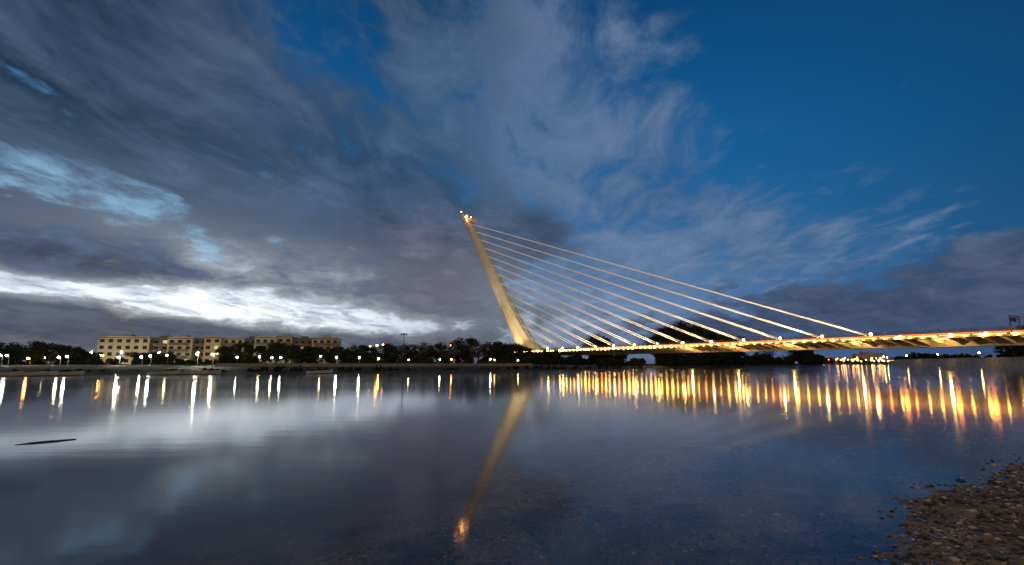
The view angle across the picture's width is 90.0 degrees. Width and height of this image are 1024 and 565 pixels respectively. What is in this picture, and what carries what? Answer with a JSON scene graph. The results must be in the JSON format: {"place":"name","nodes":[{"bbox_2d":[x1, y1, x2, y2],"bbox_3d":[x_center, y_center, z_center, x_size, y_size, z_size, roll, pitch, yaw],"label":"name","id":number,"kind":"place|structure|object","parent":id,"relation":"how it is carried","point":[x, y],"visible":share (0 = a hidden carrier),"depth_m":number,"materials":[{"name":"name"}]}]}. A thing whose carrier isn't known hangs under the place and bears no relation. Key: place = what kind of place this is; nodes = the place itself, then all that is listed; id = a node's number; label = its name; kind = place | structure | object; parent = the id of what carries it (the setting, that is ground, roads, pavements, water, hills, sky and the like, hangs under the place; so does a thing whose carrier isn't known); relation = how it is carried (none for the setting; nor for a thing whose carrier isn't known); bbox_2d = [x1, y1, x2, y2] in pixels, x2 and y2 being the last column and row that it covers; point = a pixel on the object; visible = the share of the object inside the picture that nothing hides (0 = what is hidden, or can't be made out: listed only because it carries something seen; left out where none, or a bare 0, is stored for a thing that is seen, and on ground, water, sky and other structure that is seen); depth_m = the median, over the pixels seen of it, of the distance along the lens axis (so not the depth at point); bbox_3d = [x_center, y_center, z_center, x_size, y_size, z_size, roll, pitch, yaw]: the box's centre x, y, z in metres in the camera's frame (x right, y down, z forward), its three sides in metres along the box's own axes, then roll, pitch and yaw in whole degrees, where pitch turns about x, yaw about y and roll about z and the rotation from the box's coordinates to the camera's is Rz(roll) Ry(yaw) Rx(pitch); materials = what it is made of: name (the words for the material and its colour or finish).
{"place":"outdoors","nodes":[
{"label":"outdoors","id":0,"kind":"place"},
{"bbox_2d":[0,364,887,374],"bbox_3d":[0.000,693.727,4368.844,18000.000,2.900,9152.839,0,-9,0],"label":"bank","id":1,"kind":"structure","parent":0,"point":[125,368],"depth_m":112.00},
{"bbox_2d":[0,342,26,364],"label":"olive tree","id":2,"kind":"object","parent":1,"relation":"on","point":[11,351],"visible":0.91,"depth_m":122.75,"materials":[{"name":"green plant"}]},
{"bbox_2d":[5,344,28,361],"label":"olive tree","id":3,"kind":"object","parent":1,"relation":"on","point":[12,359],"visible":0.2,"depth_m":131.85,"materials":[{"name":"green plant"}]},
{"bbox_2d":[14,340,53,364],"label":"olive tree","id":4,"kind":"object","parent":1,"relation":"on","point":[34,349],"visible":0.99,"depth_m":124.42,"materials":[{"name":"green plant"}]},
{"bbox_2d":[36,342,75,364],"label":"olive tree","id":5,"kind":"object","parent":1,"relation":"on","point":[59,348],"visible":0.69,"depth_m":130.64,"materials":[{"name":"green plant"}]},
{"bbox_2d":[48,345,83,358],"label":"olive tree","id":6,"kind":"object","parent":1,"relation":"on","point":[78,349],"visible":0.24,"depth_m":137.66,"materials":[{"name":"green plant"}]},
{"bbox_2d":[73,348,97,360],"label":"olive tree","id":7,"kind":"object","parent":1,"relation":"on","point":[84,351],"visible":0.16,"depth_m":147.94,"materials":[{"name":"green plant"}]},
{"bbox_2d":[85,352,103,360],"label":"olive tree","id":8,"kind":"object","parent":1,"relation":"on","point":[97,356],"visible":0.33,"depth_m":157.94,"materials":[{"name":"green plant"}]},
{"bbox_2d":[96,334,151,363],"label":"apartment building","id":9,"kind":"structure","parent":1,"relation":"on","point":[113,347],"depth_m":225.38,"materials":[{"name":"beige concrete"}]},
{"bbox_2d":[151,339,167,363],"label":"walls","id":10,"kind":"structure","parent":1,"relation":"on","point":[159,341],"depth_m":230.92,"materials":[{"name":"beige paint"}]},
{"bbox_2d":[151,343,166,351],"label":"balconies","id":11,"kind":"structure","parent":10,"relation":"attached to","point":[159,344],"depth_m":229.54,"materials":[{"name":"concrete"}]},
{"bbox_2d":[152,334,171,338],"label":"roof","id":12,"kind":"structure","parent":10,"relation":"on","point":[163,337],"depth_m":231.60,"materials":[{"name":"grey"}]},
{"bbox_2d":[166,339,194,362],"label":"walls","id":13,"kind":"structure","parent":1,"relation":"on","point":[190,348],"depth_m":230.95,"materials":[{"name":"beige concrete"}]},
{"bbox_2d":[168,343,188,357],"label":"balconies","id":14,"kind":"structure","parent":13,"relation":"attached to","point":[179,350],"depth_m":229.31,"materials":[{"name":"concrete"}]},
{"bbox_2d":[168,332,194,338],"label":"roof","id":15,"kind":"structure","parent":13,"relation":"on","point":[187,336],"depth_m":231.66,"materials":[{"name":"grey concrete"}]},
{"bbox_2d":[193,340,203,360],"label":"walls","id":16,"kind":"structure","parent":1,"relation":"on","point":[199,347],"depth_m":234.59,"materials":[{"name":"beige paint"}]},
{"bbox_2d":[193,343,203,357],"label":"balconies","id":17,"kind":"structure","parent":16,"relation":"attached to","point":[196,344],"depth_m":233.27,"materials":[{"name":"concrete"}]},
{"bbox_2d":[202,336,222,361],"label":"apartment building","id":18,"kind":"structure","parent":1,"relation":"on","point":[212,344],"depth_m":233.02,"materials":[{"name":"beige concrete"}]},
{"bbox_2d":[215,345,241,362],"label":"stone pine tree","id":19,"kind":"object","parent":1,"relation":"on","point":[225,351],"visible":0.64,"depth_m":147.38,"materials":[{"name":"green plant"}]},
{"bbox_2d":[221,339,244,355],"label":"walls","id":20,"kind":"structure","parent":1,"relation":"on","point":[233,340],"depth_m":237.23,"materials":[{"name":"beige paint"}]},
{"bbox_2d":[224,343,238,350],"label":"balconies","id":21,"kind":"structure","parent":20,"relation":"attached to","point":[228,344],"depth_m":235.44,"materials":[{"name":"concrete"}]},
{"bbox_2d":[223,337,243,338],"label":"roof","id":22,"kind":"structure","parent":20,"relation":"on","point":[233,337],"depth_m":237.24,"materials":[{"name":"grey"}]},
{"bbox_2d":[229,342,257,362],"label":"stone pine tree","id":23,"kind":"object","parent":1,"relation":"on","point":[249,352],"visible":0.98,"depth_m":143.91,"materials":[{"name":"green plant"}]},
{"bbox_2d":[244,340,254,361],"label":"walls","id":24,"kind":"structure","parent":1,"relation":"on","point":[251,341],"depth_m":239.74,"materials":[{"name":"beige paint"}]},
{"bbox_2d":[245,336,254,339],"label":"roof","id":25,"kind":"structure","parent":24,"relation":"on","point":[251,338],"depth_m":239.99,"materials":[{"name":"brown"}]},
{"bbox_2d":[254,346,273,362],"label":"stone pine tree","id":26,"kind":"object","parent":1,"relation":"on","point":[259,349],"visible":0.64,"depth_m":146.94,"materials":[{"name":"green plant"}]},
{"bbox_2d":[254,338,275,362],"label":"walls","id":27,"kind":"structure","parent":1,"relation":"on","point":[265,340],"depth_m":238.09,"materials":[{"name":"beige concrete"}]},
{"bbox_2d":[255,342,271,355],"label":"balconies","id":28,"kind":"structure","parent":27,"relation":"attached to","point":[261,343],"depth_m":236.88,"materials":[{"name":"concrete"}]},
{"bbox_2d":[255,336,275,337],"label":"roof","id":29,"kind":"structure","parent":27,"relation":"on","point":[265,336],"depth_m":238.61,"materials":[{"name":"grey concrete"}]},
{"bbox_2d":[263,341,288,362],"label":"stone pine tree","id":30,"kind":"object","parent":1,"relation":"on","point":[276,352],"visible":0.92,"depth_m":144.35,"materials":[{"name":"green plant"}]},
{"bbox_2d":[275,334,297,362],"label":"apartment building","id":31,"kind":"structure","parent":1,"relation":"on","point":[286,338],"depth_m":241.46,"materials":[{"name":"beige concrete"}]},
{"bbox_2d":[278,342,306,362],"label":"stone pine tree","id":32,"kind":"object","parent":1,"relation":"on","point":[290,352],"visible":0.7,"depth_m":148.18,"materials":[{"name":"green plant"}]},
{"bbox_2d":[2,351,592,364],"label":"riverside bushes","id":33,"kind":"object","parent":1,"relation":"on","point":[158,359],"visible":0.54,"depth_m":146.31,"materials":[{"name":"green plant"}]},
{"bbox_2d":[289,345,308,362],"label":"stone pine tree","id":34,"kind":"object","parent":1,"relation":"on","point":[300,356],"visible":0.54,"depth_m":154.03,"materials":[{"name":"green plant"}]},
{"bbox_2d":[291,340,311,362],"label":"walls","id":35,"kind":"structure","parent":1,"relation":"on","point":[301,342],"depth_m":244.24,"materials":[{"name":"beige concrete"}]},
{"bbox_2d":[293,336,311,339],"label":"roof","id":36,"kind":"structure","parent":35,"relation":"on","point":[304,338],"depth_m":244.85,"materials":[{"name":"brown"}]},
{"bbox_2d":[301,345,323,362],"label":"stone pine tree","id":37,"kind":"object","parent":1,"relation":"on","point":[312,353],"visible":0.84,"depth_m":156.77,"materials":[{"name":"green plant"}]},
{"bbox_2d":[2,349,628,363],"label":"distant treeline","id":38,"kind":"object","parent":1,"relation":"on","point":[545,354],"visible":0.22,"depth_m":303.15,"materials":[{"name":"green plant"}]},
{"bbox_2d":[312,339,340,362],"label":"walls","id":39,"kind":"structure","parent":1,"relation":"on","point":[324,341],"depth_m":244.23,"materials":[{"name":"beige paint"}]},
{"bbox_2d":[314,343,335,357],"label":"balconies","id":40,"kind":"structure","parent":39,"relation":"attached to","point":[328,344],"depth_m":242.91,"materials":[{"name":"concrete"}]},
{"bbox_2d":[312,336,340,339],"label":"roof","id":41,"kind":"structure","parent":39,"relation":"on","point":[326,337],"depth_m":244.74,"materials":[{"name":"brown"}]},
{"bbox_2d":[319,348,338,362],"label":"stone pine tree","id":42,"kind":"object","parent":1,"relation":"on","point":[327,356],"visible":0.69,"depth_m":172.53,"materials":[{"name":"green plant"}]},
{"bbox_2d":[329,341,342,362],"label":"bare tree","id":43,"kind":"object","parent":1,"relation":"on","point":[335,354],"visible":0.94,"depth_m":163.24,"materials":[{"name":"brown plant"}]},
{"bbox_2d":[329,346,348,360],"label":"broadleaf tree","id":44,"kind":"object","parent":1,"relation":"on","point":[341,357],"visible":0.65,"depth_m":175.23,"materials":[{"name":"green plant"}]},
{"bbox_2d":[345,344,370,357],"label":"broadleaf tree","id":45,"kind":"object","parent":1,"relation":"on","point":[352,351],"visible":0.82,"depth_m":174.72,"materials":[{"name":"green plant"}]},
{"bbox_2d":[362,346,377,359],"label":"broadleaf tree","id":46,"kind":"object","parent":1,"relation":"on","point":[373,349],"visible":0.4,"depth_m":179.54,"materials":[{"name":"green plant"}]},
{"bbox_2d":[215,363,532,366],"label":"promenade wall","id":47,"kind":"structure","parent":1,"relation":"on","point":[361,364],"depth_m":122.35,"materials":[{"name":"concrete"}]},
{"bbox_2d":[375,343,399,359],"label":"broadleaf tree","id":48,"kind":"object","parent":1,"relation":"on","point":[384,351],"visible":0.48,"depth_m":177.05,"materials":[{"name":"green plant"}]},
{"bbox_2d":[385,345,406,362],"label":"broadleaf tree","id":49,"kind":"object","parent":1,"relation":"on","point":[394,355],"visible":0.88,"depth_m":171.69,"materials":[{"name":"green plant"}]},
{"bbox_2d":[398,343,404,362],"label":"bare tree","id":50,"kind":"object","parent":1,"relation":"on","point":[402,351],"visible":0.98,"depth_m":166.19,"materials":[{"name":"brown plant"}]},
{"bbox_2d":[401,343,422,362],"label":"broadleaf tree","id":51,"kind":"object","parent":1,"relation":"on","point":[411,351],"visible":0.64,"depth_m":181.02,"materials":[{"name":"green plant"}]},
{"bbox_2d":[414,343,431,362],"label":"broadleaf tree","id":52,"kind":"object","parent":1,"relation":"on","point":[424,353],"visible":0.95,"depth_m":176.13,"materials":[{"name":"green plant"}]},
{"bbox_2d":[421,342,447,361],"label":"broadleaf tree","id":53,"kind":"object","parent":1,"relation":"on","point":[434,353],"visible":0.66,"depth_m":179.37,"materials":[{"name":"green plant"}]},
{"bbox_2d":[439,342,459,361],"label":"broadleaf tree","id":54,"kind":"object","parent":1,"relation":"on","point":[450,355],"visible":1,"depth_m":174.08,"materials":[{"name":"green plant"}]},
{"bbox_2d":[451,337,478,361],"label":"broadleaf tree","id":55,"kind":"object","parent":1,"relation":"on","point":[462,347],"visible":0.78,"depth_m":183.75,"materials":[{"name":"green plant"}]},
{"bbox_2d":[467,343,477,362],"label":"bare tree","id":56,"kind":"object","parent":1,"relation":"on","point":[473,354],"visible":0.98,"depth_m":168.19,"materials":[{"name":"brown plant"}]},
{"bbox_2d":[467,341,489,360],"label":"broadleaf tree","id":57,"kind":"object","parent":1,"relation":"on","point":[480,349],"visible":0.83,"depth_m":179.91,"materials":[{"name":"green plant"}]},
{"bbox_2d":[480,341,505,361],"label":"broadleaf tree","id":58,"kind":"object","parent":1,"relation":"on","point":[489,345],"visible":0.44,"depth_m":183.56,"materials":[{"name":"green plant"}]},
{"bbox_2d":[489,342,515,360],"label":"broadleaf tree","id":59,"kind":"object","parent":1,"relation":"on","point":[504,351],"visible":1,"depth_m":178.70,"materials":[{"name":"green plant"}]},
{"bbox_2d":[505,342,522,359],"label":"broadleaf tree","id":60,"kind":"object","parent":1,"relation":"on","point":[515,347],"visible":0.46,"depth_m":182.75,"materials":[{"name":"green plant"}]},
{"bbox_2d":[513,345,534,357],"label":"broadleaf tree","id":61,"kind":"object","parent":1,"relation":"on","point":[526,350],"visible":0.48,"depth_m":187.10,"materials":[{"name":"green plant"}]},
{"bbox_2d":[528,350,538,357],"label":"broadleaf tree","id":62,"kind":"object","parent":1,"relation":"on","point":[536,353],"visible":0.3,"depth_m":193.26,"materials":[{"name":"green plant"}]},
{"bbox_2d":[582,337,604,356],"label":"eucalyptus tree","id":63,"kind":"object","parent":1,"relation":"on","point":[590,341],"visible":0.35,"depth_m":426.26,"materials":[{"name":"green plant"}]},
{"bbox_2d":[589,334,614,346],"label":"eucalyptus tree","id":64,"kind":"object","parent":1,"relation":"on","point":[602,337],"visible":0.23,"depth_m":430.66,"materials":[{"name":"green plant"}]},
{"bbox_2d":[599,339,612,346],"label":"eucalyptus tree","id":65,"kind":"object","parent":1,"relation":"on","point":[602,343],"visible":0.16,"depth_m":422.33,"materials":[{"name":"green plant"}]},
{"bbox_2d":[595,358,646,366],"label":"riverside shrubs","id":66,"kind":"object","parent":1,"relation":"on","point":[607,362],"visible":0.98,"depth_m":197.73,"materials":[{"name":"green plant"}]},
{"bbox_2d":[642,333,673,355],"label":"eucalyptus tree","id":67,"kind":"object","parent":1,"relation":"on","point":[657,339],"visible":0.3,"depth_m":326.72,"materials":[{"name":"green plant"}]},
{"bbox_2d":[654,325,695,343],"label":"eucalyptus tree","id":68,"kind":"object","parent":1,"relation":"on","point":[661,330],"visible":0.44,"depth_m":317.10,"materials":[{"name":"green plant"}]},
{"bbox_2d":[654,321,697,343],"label":"eucalyptus tree","id":69,"kind":"object","parent":1,"relation":"on","point":[680,324],"visible":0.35,"depth_m":323.18,"materials":[{"name":"green plant"}]},
{"bbox_2d":[670,326,707,355],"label":"eucalyptus tree","id":70,"kind":"object","parent":1,"relation":"on","point":[700,334],"visible":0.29,"depth_m":321.52,"materials":[{"name":"green plant"}]},
{"bbox_2d":[682,324,715,353],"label":"eucalyptus tree","id":71,"kind":"object","parent":1,"relation":"on","point":[692,326],"visible":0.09,"depth_m":327.88,"materials":[{"name":"green plant"}]},
{"bbox_2d":[688,326,723,341],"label":"eucalyptus tree","id":72,"kind":"object","parent":1,"relation":"on","point":[706,336],"visible":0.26,"depth_m":325.16,"materials":[{"name":"green plant"}]},
{"bbox_2d":[696,332,728,342],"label":"eucalyptus tree","id":73,"kind":"object","parent":1,"relation":"on","point":[717,335],"visible":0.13,"depth_m":329.08,"materials":[{"name":"green plant"}]},
{"bbox_2d":[712,332,734,354],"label":"eucalyptus tree","id":74,"kind":"object","parent":1,"relation":"on","point":[729,340],"visible":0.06,"depth_m":334.22,"materials":[{"name":"green plant"}]},
{"bbox_2d":[653,351,796,365],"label":"riverbank thicket","id":75,"kind":"object","parent":1,"relation":"on","point":[700,359],"visible":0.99,"depth_m":317.87,"materials":[{"name":"green plant"}]},
{"bbox_2d":[723,334,744,354],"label":"eucalyptus tree","id":76,"kind":"object","parent":1,"relation":"on","point":[733,339],"visible":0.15,"depth_m":344.30,"materials":[{"name":"green plant"}]},
{"bbox_2d":[733,335,746,364],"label":"eucalyptus tree","id":77,"kind":"object","parent":1,"relation":"on","point":[737,355],"visible":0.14,"depth_m":346.84,"materials":[{"name":"green plant"}]},
{"bbox_2d":[461,211,1023,355],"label":"cable stayed bridge","id":78,"kind":"structure","parent":1,"relation":"on","point":[520,332],"depth_m":238.76,"materials":[{"name":"white paint"}]},
{"bbox_2d":[1008,315,1020,331],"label":"sign gantry","id":79,"kind":"object","parent":78,"relation":"on","point":[1013,319],"visible":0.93,"depth_m":142.72,"materials":[{"name":"grey metal"}]},
{"bbox_2d":[832,358,844,363],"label":"distant apartment block","id":80,"kind":"structure","parent":1,"relation":"on","point":[838,359],"depth_m":1236.14,"materials":[{"name":"beige concrete"}]},
{"bbox_2d":[828,357,882,363],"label":"distant street lamps","id":81,"kind":"object","parent":1,"relation":"on","point":[857,360],"visible":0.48,"depth_m":899.29,"materials":[{"name":"grey metal"}]},
{"bbox_2d":[785,350,932,364],"bbox_3d":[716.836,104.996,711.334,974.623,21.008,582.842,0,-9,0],"label":"treeline","id":82,"kind":"object","parent":1,"relation":"on","point":[807,357],"visible":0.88,"depth_m":529.96,"materials":[{"name":"green plant"}]},
{"bbox_2d":[851,354,867,363],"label":"distant apartment block","id":83,"kind":"structure","parent":1,"relation":"on","point":[864,356],"depth_m":1138.62,"materials":[{"name":"beige concrete"}]},
{"bbox_2d":[859,352,872,363],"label":"distant apartment block","id":84,"kind":"structure","parent":1,"relation":"on","point":[869,354],"depth_m":1168.73,"materials":[{"name":"beige concrete"}]},
{"bbox_2d":[872,353,884,363],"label":"distant apartment block","id":85,"kind":"structure","parent":1,"relation":"on","point":[879,355],"depth_m":1187.77,"materials":[{"name":"beige concrete"}]},
{"bbox_2d":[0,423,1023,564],"bbox_3d":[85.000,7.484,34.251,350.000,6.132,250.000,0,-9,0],"label":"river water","id":86,"kind":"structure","parent":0,"point":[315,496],"depth_m":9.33,"materials":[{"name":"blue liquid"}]},
{"bbox_2d":[0,365,1023,447],"bbox_3d":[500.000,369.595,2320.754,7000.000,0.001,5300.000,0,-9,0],"label":"river water","id":87,"kind":"structure","parent":0,"point":[979,405],"depth_m":27.35,"materials":[{"name":"blue liquid"}]},
{"bbox_2d":[0,371,23,375],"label":"rowing boat","id":88,"kind":"object","parent":87,"relation":"on","point":[4,373],"visible":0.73,"depth_m":81.51,"materials":[{"name":"brown paint"}]},
{"bbox_2d":[9,371,45,375],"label":"rowing boat","id":89,"kind":"object","parent":87,"relation":"on","point":[37,373],"visible":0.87,"depth_m":82.37,"materials":[{"name":"brown paint"}]},
{"bbox_2d":[16,439,74,444],"bbox_3d":[-12.009,4.117,13.208,0.090,0.072,1.207,-7,-11,37],"label":"driftwood log","id":90,"kind":"object","parent":87,"relation":"on","point":[30,443],"visible":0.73,"depth_m":13.15,"materials":[{"name":"brown wood"}]},
{"bbox_2d":[43,371,58,375],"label":"rowing boat","id":91,"kind":"object","parent":87,"relation":"on","point":[51,373],"visible":0.48,"depth_m":84.10,"materials":[{"name":"brown paint"}]},
{"bbox_2d":[44,371,83,375],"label":"rowing boat","id":92,"kind":"object","parent":87,"relation":"on","point":[72,373],"visible":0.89,"depth_m":85.75,"materials":[{"name":"grey paint"}]},
{"bbox_2d":[147,370,179,374],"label":"rowing boat","id":93,"kind":"object","parent":87,"relation":"on","point":[175,372],"visible":0.94,"depth_m":91.12,"materials":[{"name":"grey paint"}]},
{"bbox_2d":[183,370,208,374],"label":"rowing boat","id":94,"kind":"object","parent":87,"relation":"on","point":[203,372],"visible":0.95,"depth_m":93.02,"materials":[{"name":"grey paint"}]},
{"bbox_2d":[205,370,220,374],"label":"rowing boat","id":95,"kind":"object","parent":87,"relation":"on","point":[212,372],"visible":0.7,"depth_m":94.68,"materials":[{"name":"paint"}]},
{"bbox_2d":[306,370,332,373],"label":"rowing boat","id":96,"kind":"object","parent":87,"relation":"on","point":[320,372],"visible":0.95,"depth_m":101.96,"materials":[{"name":"grey paint"}]},
{"bbox_2d":[11,365,642,371],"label":"waterside reeds","id":97,"kind":"object","parent":87,"relation":"on","point":[277,368],"visible":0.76,"depth_m":111.91,"materials":[{"name":"green plant"}]},
{"bbox_2d":[0,0,1023,363],"label":"sky","id":98,"kind":"structure","parent":0,"point":[175,168],"materials":[{"name":"blue"}]},
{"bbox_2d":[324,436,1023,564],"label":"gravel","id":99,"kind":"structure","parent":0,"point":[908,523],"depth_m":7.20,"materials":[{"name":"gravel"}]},
{"bbox_2d":[888,357,1023,367],"bbox_3d":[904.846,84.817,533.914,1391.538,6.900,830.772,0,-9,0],"label":"quay wall","id":100,"kind":"structure","parent":0,"point":[1006,362],"depth_m":294.15,"materials":[{"name":"grey concrete"}]},
{"label":"right bank terrain","id":101,"kind":"structure","parent":0,"visible":0},
{"bbox_2d":[894,349,1022,359],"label":"bank shrubs","id":102,"kind":"object","parent":101,"relation":"on","point":[1008,353],"visible":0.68,"depth_m":326.43,"materials":[{"name":"green plant"}]},
{"bbox_2d":[993,346,1007,353],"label":"tree","id":103,"kind":"object","parent":101,"relation":"on","point":[999,348],"visible":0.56,"depth_m":287.43,"materials":[{"name":"green plant"}]},
{"bbox_2d":[1001,346,1023,356],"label":"tree","id":104,"kind":"object","parent":101,"relation":"on","point":[1013,349],"visible":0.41,"depth_m":248.88,"materials":[{"name":"green plant"}]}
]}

